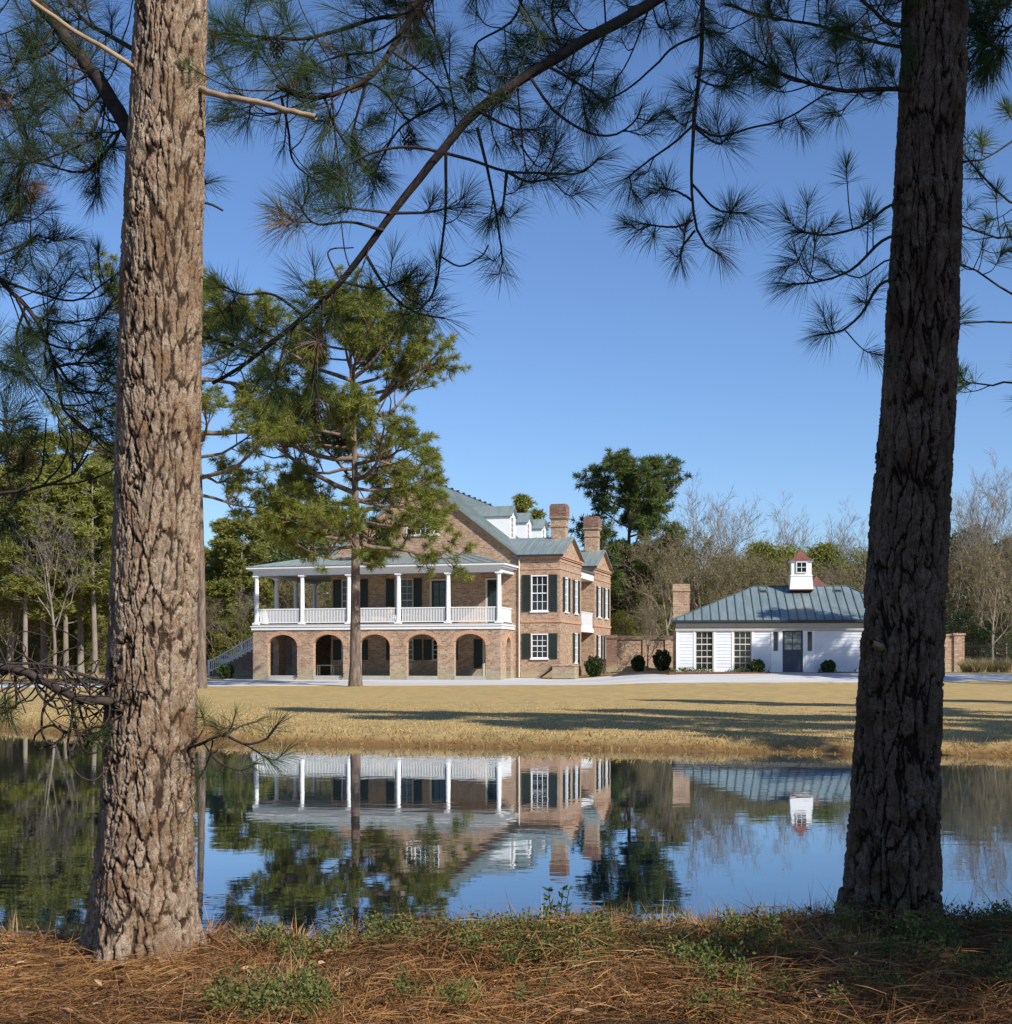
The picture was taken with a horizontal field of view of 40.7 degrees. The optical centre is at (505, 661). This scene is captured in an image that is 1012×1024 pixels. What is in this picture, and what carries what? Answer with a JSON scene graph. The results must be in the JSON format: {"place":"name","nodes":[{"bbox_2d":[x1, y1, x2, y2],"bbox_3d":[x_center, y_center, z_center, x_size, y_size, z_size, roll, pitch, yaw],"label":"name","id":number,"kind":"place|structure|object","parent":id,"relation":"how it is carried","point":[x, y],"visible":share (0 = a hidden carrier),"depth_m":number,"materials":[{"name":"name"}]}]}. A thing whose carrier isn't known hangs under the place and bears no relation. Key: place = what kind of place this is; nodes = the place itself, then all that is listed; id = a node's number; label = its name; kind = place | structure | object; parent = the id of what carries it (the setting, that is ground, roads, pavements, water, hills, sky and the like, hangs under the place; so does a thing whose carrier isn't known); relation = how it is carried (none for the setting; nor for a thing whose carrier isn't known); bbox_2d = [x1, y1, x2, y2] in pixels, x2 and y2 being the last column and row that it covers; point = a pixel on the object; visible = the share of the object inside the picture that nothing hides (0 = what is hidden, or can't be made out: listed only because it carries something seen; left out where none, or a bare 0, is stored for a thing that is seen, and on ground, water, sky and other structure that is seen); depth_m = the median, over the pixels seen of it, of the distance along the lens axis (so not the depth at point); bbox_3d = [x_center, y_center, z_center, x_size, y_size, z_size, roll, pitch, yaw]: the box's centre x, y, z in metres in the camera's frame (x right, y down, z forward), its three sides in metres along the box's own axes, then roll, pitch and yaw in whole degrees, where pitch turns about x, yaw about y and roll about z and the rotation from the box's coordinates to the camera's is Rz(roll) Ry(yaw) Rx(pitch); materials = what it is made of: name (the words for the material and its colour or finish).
{"place":"outdoors","nodes":[
{"label":"outdoors","id":0,"kind":"place"},
{"bbox_2d":[0,730,1011,946],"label":"pond water","id":1,"kind":"structure","parent":0,"point":[414,830],"depth_m":15.65,"materials":[{"name":"blue liquid"}]},
{"bbox_2d":[0,667,1011,1023],"bbox_3d":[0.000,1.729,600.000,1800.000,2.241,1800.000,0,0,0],"label":"ground","id":2,"kind":"structure","parent":0,"point":[988,697],"depth_m":40.14,"materials":[{"name":"beige plant"}]},
{"bbox_2d":[0,574,43,674],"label":"bare tree","id":3,"kind":"object","parent":2,"relation":"on","point":[12,624],"visible":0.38,"depth_m":102.52,"materials":[{"name":"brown plant"}]},
{"bbox_2d":[0,464,48,620],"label":"woodland pine","id":4,"kind":"object","parent":2,"relation":"on","point":[5,608],"visible":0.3,"depth_m":103.19,"materials":[{"name":"green plant"}]},
{"bbox_2d":[0,614,57,665],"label":"evergreen tree","id":5,"kind":"object","parent":2,"relation":"on","point":[18,636],"visible":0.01,"depth_m":118.89,"materials":[{"name":"green plant"}]},
{"bbox_2d":[0,430,60,674],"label":"woodland pine","id":6,"kind":"object","parent":2,"relation":"on","point":[35,501],"visible":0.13,"depth_m":103.81,"materials":[{"name":"green plant"}]},
{"bbox_2d":[3,616,60,670],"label":"evergreen tree","id":7,"kind":"object","parent":2,"relation":"on","point":[36,658],"visible":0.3,"depth_m":113.83,"materials":[{"name":"green plant"}]},
{"bbox_2d":[0,473,71,667],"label":"woodland pine","id":8,"kind":"object","parent":2,"relation":"on","point":[25,589],"visible":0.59,"depth_m":100.71,"materials":[{"name":"green plant"}]},
{"bbox_2d":[14,598,76,672],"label":"evergreen tree","id":9,"kind":"object","parent":2,"relation":"on","point":[59,636],"visible":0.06,"depth_m":120.63,"materials":[{"name":"green plant"}]},
{"bbox_2d":[23,429,68,673],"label":"woodland pine","id":10,"kind":"object","parent":2,"relation":"on","point":[43,647],"visible":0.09,"depth_m":107.80,"materials":[{"name":"green plant"}]},
{"bbox_2d":[0,487,109,674],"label":"bare tree","id":11,"kind":"object","parent":2,"relation":"on","point":[51,607],"visible":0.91,"depth_m":99.80,"materials":[{"name":"grey plant"}]},
{"bbox_2d":[4,472,106,674],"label":"woodland pine","id":12,"kind":"object","parent":2,"relation":"on","point":[84,613],"visible":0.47,"depth_m":101.58,"materials":[{"name":"green plant"}]},
{"bbox_2d":[0,28,120,557],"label":"pine tree","id":13,"kind":"object","parent":2,"relation":"on","point":[39,339],"visible":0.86,"depth_m":7.10,"materials":[{"name":"green plant"}]},
{"bbox_2d":[29,429,113,673],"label":"woodland pine","id":14,"kind":"object","parent":2,"relation":"on","point":[80,638],"visible":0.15,"depth_m":105.76,"materials":[{"name":"green plant"}]},
{"bbox_2d":[47,583,106,668],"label":"evergreen tree","id":15,"kind":"object","parent":2,"relation":"on","point":[71,641],"visible":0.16,"depth_m":116.43,"materials":[{"name":"green plant"}]},
{"bbox_2d":[55,458,113,674],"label":"woodland pine","id":16,"kind":"object","parent":2,"relation":"on","point":[84,529],"visible":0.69,"depth_m":101.45,"materials":[{"name":"green plant"}]},
{"bbox_2d":[74,608,107,673],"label":"evergreen tree","id":17,"kind":"object","parent":2,"relation":"on","point":[102,634],"visible":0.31,"depth_m":111.81,"materials":[{"name":"green plant"}]},
{"bbox_2d":[76,441,113,616],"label":"woodland pine","id":18,"kind":"object","parent":2,"relation":"on","point":[107,458],"visible":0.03,"depth_m":106.52,"materials":[{"name":"green plant"}]},
{"bbox_2d":[83,533,110,630],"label":"woodland pine","id":19,"kind":"object","parent":2,"relation":"on","point":[105,595],"visible":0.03,"depth_m":114.31,"materials":[{"name":"green plant"}]},
{"bbox_2d":[0,0,316,965],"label":"pine tree","id":20,"kind":"object","parent":2,"relation":"on","point":[144,890],"visible":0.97,"depth_m":6.34,"materials":[{"name":"brown plant"}]},
{"bbox_2d":[39,252,339,688],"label":"lawn pine","id":21,"kind":"object","parent":2,"relation":"on","point":[235,480],"visible":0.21,"depth_m":68.51,"materials":[{"name":"green plant"}]},
{"bbox_2d":[196,612,232,670],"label":"evergreen tree","id":22,"kind":"object","parent":2,"relation":"on","point":[209,654],"visible":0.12,"depth_m":115.51,"materials":[{"name":"green plant"}]},
{"bbox_2d":[197,593,239,672],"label":"bare tree","id":23,"kind":"object","parent":2,"relation":"on","point":[213,612],"visible":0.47,"depth_m":111.64,"materials":[{"name":"brown plant"}]},
{"bbox_2d":[216,663,234,678],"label":"boxwood","id":24,"kind":"object","parent":2,"relation":"on","point":[225,671],"visible":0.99,"depth_m":90.22,"materials":[{"name":"green plant"}]},
{"bbox_2d":[205,516,252,667],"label":"woodland pine","id":25,"kind":"object","parent":2,"relation":"on","point":[217,564],"visible":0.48,"depth_m":115.25,"materials":[{"name":"green plant"}]},
{"bbox_2d":[206,611,252,663],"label":"evergreen tree","id":26,"kind":"object","parent":2,"relation":"on","point":[233,638],"visible":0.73,"depth_m":111.44,"materials":[{"name":"green plant"}]},
{"bbox_2d":[208,586,263,648],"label":"bare tree","id":27,"kind":"object","parent":2,"relation":"on","point":[246,603],"visible":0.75,"depth_m":111.26,"materials":[{"name":"brown plant"}]},
{"bbox_2d":[205,518,280,651],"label":"evergreen tree","id":28,"kind":"object","parent":2,"relation":"on","point":[235,547],"visible":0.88,"depth_m":112.22,"materials":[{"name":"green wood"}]},
{"bbox_2d":[205,540,285,663],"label":"evergreen tree","id":29,"kind":"object","parent":2,"relation":"on","point":[252,564],"visible":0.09,"depth_m":116.84,"materials":[{"name":"green plant"}]},
{"bbox_2d":[214,507,330,630],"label":"evergreen tree","id":30,"kind":"object","parent":2,"relation":"on","point":[262,540],"visible":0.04,"depth_m":122.33,"materials":[{"name":"green plant"}]},
{"bbox_2d":[252,580,327,624],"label":"bare tree","id":31,"kind":"object","parent":2,"relation":"on","point":[285,591],"visible":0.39,"depth_m":113.96,"materials":[{"name":"brown plant"}]},
{"bbox_2d":[243,535,337,627],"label":"evergreen tree","id":32,"kind":"object","parent":2,"relation":"on","point":[285,556],"visible":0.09,"depth_m":116.61,"materials":[{"name":"green plant"}]},
{"bbox_2d":[274,582,330,623],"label":"tree","id":33,"kind":"object","parent":2,"relation":"on","point":[310,596],"visible":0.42,"depth_m":112.44,"materials":[{"name":"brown plant"}]},
{"bbox_2d":[279,506,346,623],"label":"evergreen tree","id":34,"kind":"object","parent":2,"relation":"on","point":[330,542],"visible":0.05,"depth_m":124.42,"materials":[{"name":"green plant"}]},
{"bbox_2d":[218,264,480,685],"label":"lawn pine","id":35,"kind":"object","parent":2,"relation":"on","point":[310,516],"visible":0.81,"depth_m":70.59,"materials":[{"name":"green plant"}]},
{"bbox_2d":[208,472,613,679],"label":"brick house","id":36,"kind":"structure","parent":2,"relation":"on","point":[531,601],"depth_m":87.89,"materials":[{"name":"brick"},{"name":"white paint"},{"name":"metal roofing"}]},
{"bbox_2d":[341,580,346,616],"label":"window","id":37,"kind":"structure","parent":36,"relation":"in","point":[343,582],"depth_m":90.12,"materials":[{"name":"grey glass"}]},
{"bbox_2d":[395,578,412,615],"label":"window","id":38,"kind":"structure","parent":36,"relation":"in","point":[406,584],"depth_m":89.03,"materials":[{"name":"grey glass"}]},
{"bbox_2d":[430,579,445,622],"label":"door","id":39,"kind":"structure","parent":36,"relation":"in","point":[437,587],"depth_m":88.45,"materials":[{"name":"grey glass"}]},
{"bbox_2d":[485,578,501,622],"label":"door","id":40,"kind":"structure","parent":36,"relation":"in","point":[490,583],"depth_m":87.54,"materials":[{"name":"grey glass"}]},
{"bbox_2d":[530,575,548,612],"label":"window","id":41,"kind":"structure","parent":36,"relation":"in","point":[539,583],"depth_m":86.71,"materials":[{"name":"white paint"}]},
{"bbox_2d":[530,634,548,659],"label":"window","id":42,"kind":"structure","parent":36,"relation":"in","point":[539,642],"depth_m":86.70,"materials":[{"name":"white paint"}]},
{"bbox_2d":[0,896,1011,1023],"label":"pine straw","id":43,"kind":"object","parent":2,"relation":"on","point":[67,982],"visible":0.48,"depth_m":5.53,"materials":[{"name":"brown plant"}]},
{"bbox_2d":[0,700,1011,756],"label":"lawn grass","id":44,"kind":"structure","parent":2,"relation":"on","point":[526,732],"depth_m":34.32,"materials":[{"name":"beige plant"}]},
{"bbox_2d":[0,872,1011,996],"bbox_3d":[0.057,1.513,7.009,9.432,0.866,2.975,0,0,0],"label":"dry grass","id":45,"kind":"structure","parent":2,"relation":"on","point":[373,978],"depth_m":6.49,"materials":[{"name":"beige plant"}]},
{"bbox_2d":[0,673,1011,686],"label":"gravel drive","id":46,"kind":"structure","parent":2,"relation":"on","point":[748,678],"depth_m":75.84,"materials":[{"name":"grey gravel"}]},
{"bbox_2d":[12,891,1011,1023],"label":"leaf litter","id":47,"kind":"object","parent":2,"relation":"on","point":[60,963],"visible":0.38,"depth_m":5.69,"materials":[{"name":"brown plant"}]},
{"bbox_2d":[507,492,550,537],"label":"woodland pine","id":48,"kind":"object","parent":2,"relation":"on","point":[523,503],"visible":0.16,"depth_m":126.99,"materials":[{"name":"green plant"}]},
{"bbox_2d":[537,665,578,677],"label":"entrance steps","id":49,"kind":"structure","parent":2,"relation":"on","point":[565,671],"depth_m":84.06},
{"bbox_2d":[542,885,573,926],"bbox_3d":[0.263,1.313,6.980,0.174,0.352,0.239,0,0,0],"label":"shrub","id":50,"kind":"object","parent":2,"relation":"on","point":[547,897],"visible":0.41,"depth_m":7.00,"materials":[{"name":"green plant"}]},
{"bbox_2d":[152,0,968,939],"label":"pine tree","id":51,"kind":"object","parent":2,"relation":"on","point":[892,840],"visible":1,"depth_m":6.80,"materials":[{"name":"brown plant"}]},
{"bbox_2d":[584,655,603,676],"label":"boxwood","id":52,"kind":"object","parent":2,"relation":"on","point":[593,666],"visible":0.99,"depth_m":85.92,"materials":[{"name":"green plant"}]},
{"bbox_2d":[184,898,1011,1023],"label":"ground cover","id":53,"kind":"object","parent":2,"relation":"on","point":[305,984],"visible":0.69,"depth_m":5.96,"materials":[{"name":"green plant"}]},
{"bbox_2d":[610,609,644,635],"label":"evergreen tree","id":54,"kind":"object","parent":2,"relation":"on","point":[620,618],"visible":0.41,"depth_m":107.76,"materials":[{"name":"green plant"}]},
{"bbox_2d":[568,447,692,635],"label":"tall pine","id":55,"kind":"object","parent":2,"relation":"on","point":[652,489],"visible":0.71,"depth_m":110.34,"materials":[{"name":"green plant"}]},
{"bbox_2d":[630,654,645,671],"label":"boxwood","id":56,"kind":"object","parent":2,"relation":"on","point":[637,663],"visible":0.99,"depth_m":88.27,"materials":[{"name":"green plant"}]},
{"bbox_2d":[605,635,672,671],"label":"garden wall","id":57,"kind":"structure","parent":2,"relation":"on","point":[621,651],"depth_m":91.91,"materials":[{"name":"brick"}]},
{"bbox_2d":[610,556,672,635],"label":"evergreen tree","id":58,"kind":"object","parent":2,"relation":"on","point":[670,627],"visible":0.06,"depth_m":117.89,"materials":[{"name":"green plant"}]},
{"bbox_2d":[620,603,672,670],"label":"bare tree","id":59,"kind":"object","parent":2,"relation":"on","point":[651,622],"visible":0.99,"depth_m":89.53,"materials":[{"name":"brown plant"}]},
{"bbox_2d":[610,536,691,635],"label":"bare tree","id":60,"kind":"object","parent":2,"relation":"on","point":[650,586],"visible":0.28,"depth_m":110.89,"materials":[{"name":"brown plant"}]},
{"bbox_2d":[652,649,671,670],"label":"boxwood","id":61,"kind":"object","parent":2,"relation":"on","point":[659,655],"visible":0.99,"depth_m":88.25,"materials":[{"name":"green plant"}]},
{"bbox_2d":[608,523,722,635],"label":"bare tree","id":62,"kind":"object","parent":2,"relation":"on","point":[665,574],"visible":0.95,"depth_m":103.32,"materials":[{"name":"brown plant"}]},
{"bbox_2d":[635,553,718,635],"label":"evergreen tree","id":63,"kind":"object","parent":2,"relation":"on","point":[680,583],"visible":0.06,"depth_m":120.74,"materials":[{"name":"green plant"}]},
{"bbox_2d":[638,471,754,607],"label":"bare tree","id":64,"kind":"object","parent":2,"relation":"on","point":[700,529],"visible":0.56,"depth_m":115.53,"materials":[{"name":"brown plant"}]},
{"bbox_2d":[646,525,757,610],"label":"bare tree","id":65,"kind":"object","parent":2,"relation":"on","point":[707,545],"visible":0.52,"depth_m":109.71,"materials":[{"name":"brown plant"}]},
{"bbox_2d":[665,542,760,611],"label":"bare tree","id":66,"kind":"object","parent":2,"relation":"on","point":[728,576],"visible":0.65,"depth_m":107.05,"materials":[{"name":"brown plant"}]},
{"bbox_2d":[678,492,768,592],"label":"bare tree","id":67,"kind":"object","parent":2,"relation":"on","point":[737,532],"visible":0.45,"depth_m":121.22,"materials":[{"name":"brown plant"}]},
{"bbox_2d":[690,557,764,609],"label":"evergreen tree","id":68,"kind":"object","parent":2,"relation":"on","point":[731,579],"visible":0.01,"depth_m":119.53,"materials":[{"name":"green plant"}]},
{"bbox_2d":[698,546,788,596],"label":"bare tree","id":69,"kind":"object","parent":2,"relation":"on","point":[753,570],"visible":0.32,"depth_m":111.06,"materials":[{"name":"brown plant"}]},
{"bbox_2d":[734,539,785,586],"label":"evergreen tree","id":70,"kind":"object","parent":2,"relation":"on","point":[758,545],"visible":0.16,"depth_m":127.21,"materials":[{"name":"green plant"}]},
{"bbox_2d":[669,666,858,674],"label":"planting bed","id":71,"kind":"object","parent":2,"relation":"on","point":[686,670],"visible":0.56,"depth_m":78.71,"materials":[{"name":"brown soil"}]},
{"bbox_2d":[671,550,864,672],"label":"cottage","id":72,"kind":"structure","parent":2,"relation":"on","point":[802,621],"depth_m":79.65,"materials":[{"name":"white wood"}]},
{"bbox_2d":[695,631,714,671],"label":"window","id":73,"kind":"structure","parent":72,"relation":"in","point":[704,640],"depth_m":79.86,"materials":[{"name":"white glass"}]},
{"bbox_2d":[733,631,751,671],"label":"window","id":74,"kind":"structure","parent":72,"relation":"in","point":[742,640],"depth_m":79.59,"materials":[{"name":"white glass"}]},
{"bbox_2d":[780,631,804,671],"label":"door","id":75,"kind":"structure","parent":72,"relation":"in","point":[792,643],"depth_m":79.24,"materials":[{"name":"wood"}]},
{"bbox_2d":[728,551,815,593],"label":"bare tree","id":76,"kind":"object","parent":2,"relation":"on","point":[776,573],"visible":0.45,"depth_m":109.11,"materials":[{"name":"brown plant"}]},
{"bbox_2d":[753,541,816,585],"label":"evergreen tree","id":77,"kind":"object","parent":2,"relation":"on","point":[787,552],"visible":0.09,"depth_m":125.38,"materials":[{"name":"green plant"}]},
{"bbox_2d":[766,490,831,567],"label":"bare tree","id":78,"kind":"object","parent":2,"relation":"on","point":[793,535],"visible":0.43,"depth_m":131.86,"materials":[{"name":"brown plant"}]},
{"bbox_2d":[805,540,864,591],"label":"evergreen tree","id":79,"kind":"object","parent":2,"relation":"on","point":[825,551],"visible":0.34,"depth_m":117.37,"materials":[{"name":"green plant"}]},
{"bbox_2d":[802,497,867,584],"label":"bare tree","id":80,"kind":"object","parent":2,"relation":"on","point":[841,531],"visible":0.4,"depth_m":125.38,"materials":[{"name":"brown plant"}]},
{"bbox_2d":[812,558,866,591],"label":"tree","id":81,"kind":"object","parent":2,"relation":"on","point":[848,581],"visible":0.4,"depth_m":109.09,"materials":[{"name":"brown plant"}]},
{"bbox_2d":[814,531,867,590],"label":"bare tree","id":82,"kind":"object","parent":2,"relation":"on","point":[859,556],"visible":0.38,"depth_m":117.56,"materials":[{"name":"brown plant"}]},
{"bbox_2d":[833,547,867,591],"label":"evergreen tree","id":83,"kind":"object","parent":2,"relation":"on","point":[860,563],"visible":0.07,"depth_m":123.58,"materials":[{"name":"green plant"}]},
{"bbox_2d":[944,633,965,671],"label":"brick wall","id":84,"kind":"structure","parent":2,"relation":"on","point":[954,645],"depth_m":81.81,"materials":[{"name":"brown brick"}]},
{"bbox_2d":[945,611,990,662],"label":"evergreen tree","id":85,"kind":"object","parent":2,"relation":"on","point":[965,617],"visible":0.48,"depth_m":99.73,"materials":[{"name":"green plant"}]},
{"bbox_2d":[944,532,1004,656],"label":"evergreen tree","id":86,"kind":"object","parent":2,"relation":"on","point":[954,591],"visible":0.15,"depth_m":106.67,"materials":[{"name":"green plant"}]},
{"bbox_2d":[944,533,1010,632],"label":"bare tree","id":87,"kind":"object","parent":2,"relation":"on","point":[951,572],"visible":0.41,"depth_m":104.02,"materials":[{"name":"brown plant"}]},
{"bbox_2d":[945,522,1009,661],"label":"tree","id":88,"kind":"object","parent":2,"relation":"on","point":[957,529],"visible":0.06,"depth_m":111.13,"materials":[{"name":"green plant"}]},
{"bbox_2d":[947,536,1011,660],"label":"tree","id":89,"kind":"object","parent":2,"relation":"on","point":[1005,556],"visible":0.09,"depth_m":109.31,"materials":[{"name":"green plant"}]},
{"bbox_2d":[949,446,1011,660],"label":"bare tree","id":90,"kind":"object","parent":2,"relation":"on","point":[975,514],"visible":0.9,"depth_m":99.48,"materials":[{"name":"brown plant"}]},
{"bbox_2d":[950,470,1011,653],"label":"bare tree","id":91,"kind":"object","parent":2,"relation":"on","point":[968,492],"visible":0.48,"depth_m":104.27,"materials":[{"name":"brown plant"}]},
{"bbox_2d":[952,538,1011,659],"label":"bare tree","id":92,"kind":"object","parent":2,"relation":"on","point":[986,567],"visible":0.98,"depth_m":96.32,"materials":[{"name":"brown plant"}]},
{"bbox_2d":[953,524,1011,634],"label":"bare tree","id":93,"kind":"object","parent":2,"relation":"on","point":[1008,563],"visible":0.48,"depth_m":99.47,"materials":[{"name":"brown plant"}]},
{"bbox_2d":[956,0,1011,412],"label":"pine tree","id":94,"kind":"object","parent":2,"relation":"on","point":[984,63],"visible":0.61,"depth_m":10.61,"materials":[{"name":"green plant"}]},
{"bbox_2d":[967,640,1010,669],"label":"iron fence","id":95,"kind":"object","parent":2,"relation":"on","point":[1004,650],"visible":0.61,"depth_m":82.08,"materials":[{"name":"black metal"}]},
{"bbox_2d":[970,610,1011,661],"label":"evergreen tree","id":96,"kind":"object","parent":2,"relation":"on","point":[1005,636],"visible":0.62,"depth_m":97.78,"materials":[{"name":"green plant"}]},
{"bbox_2d":[0,0,1011,660],"label":"sky","id":97,"kind":"structure","parent":0,"point":[597,351],"materials":[{"name":"blue"}]},
{"bbox_2d":[968,657,989,672],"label":"ornamental grass","id":98,"kind":"object","parent":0,"point":[978,666],"depth_m":78.02,"materials":[{"name":"brown plant"}]},
{"bbox_2d":[995,658,1011,671],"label":"ornamental grass","id":99,"kind":"object","parent":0,"point":[1004,667],"depth_m":78.13,"materials":[{"name":"brown plant"}]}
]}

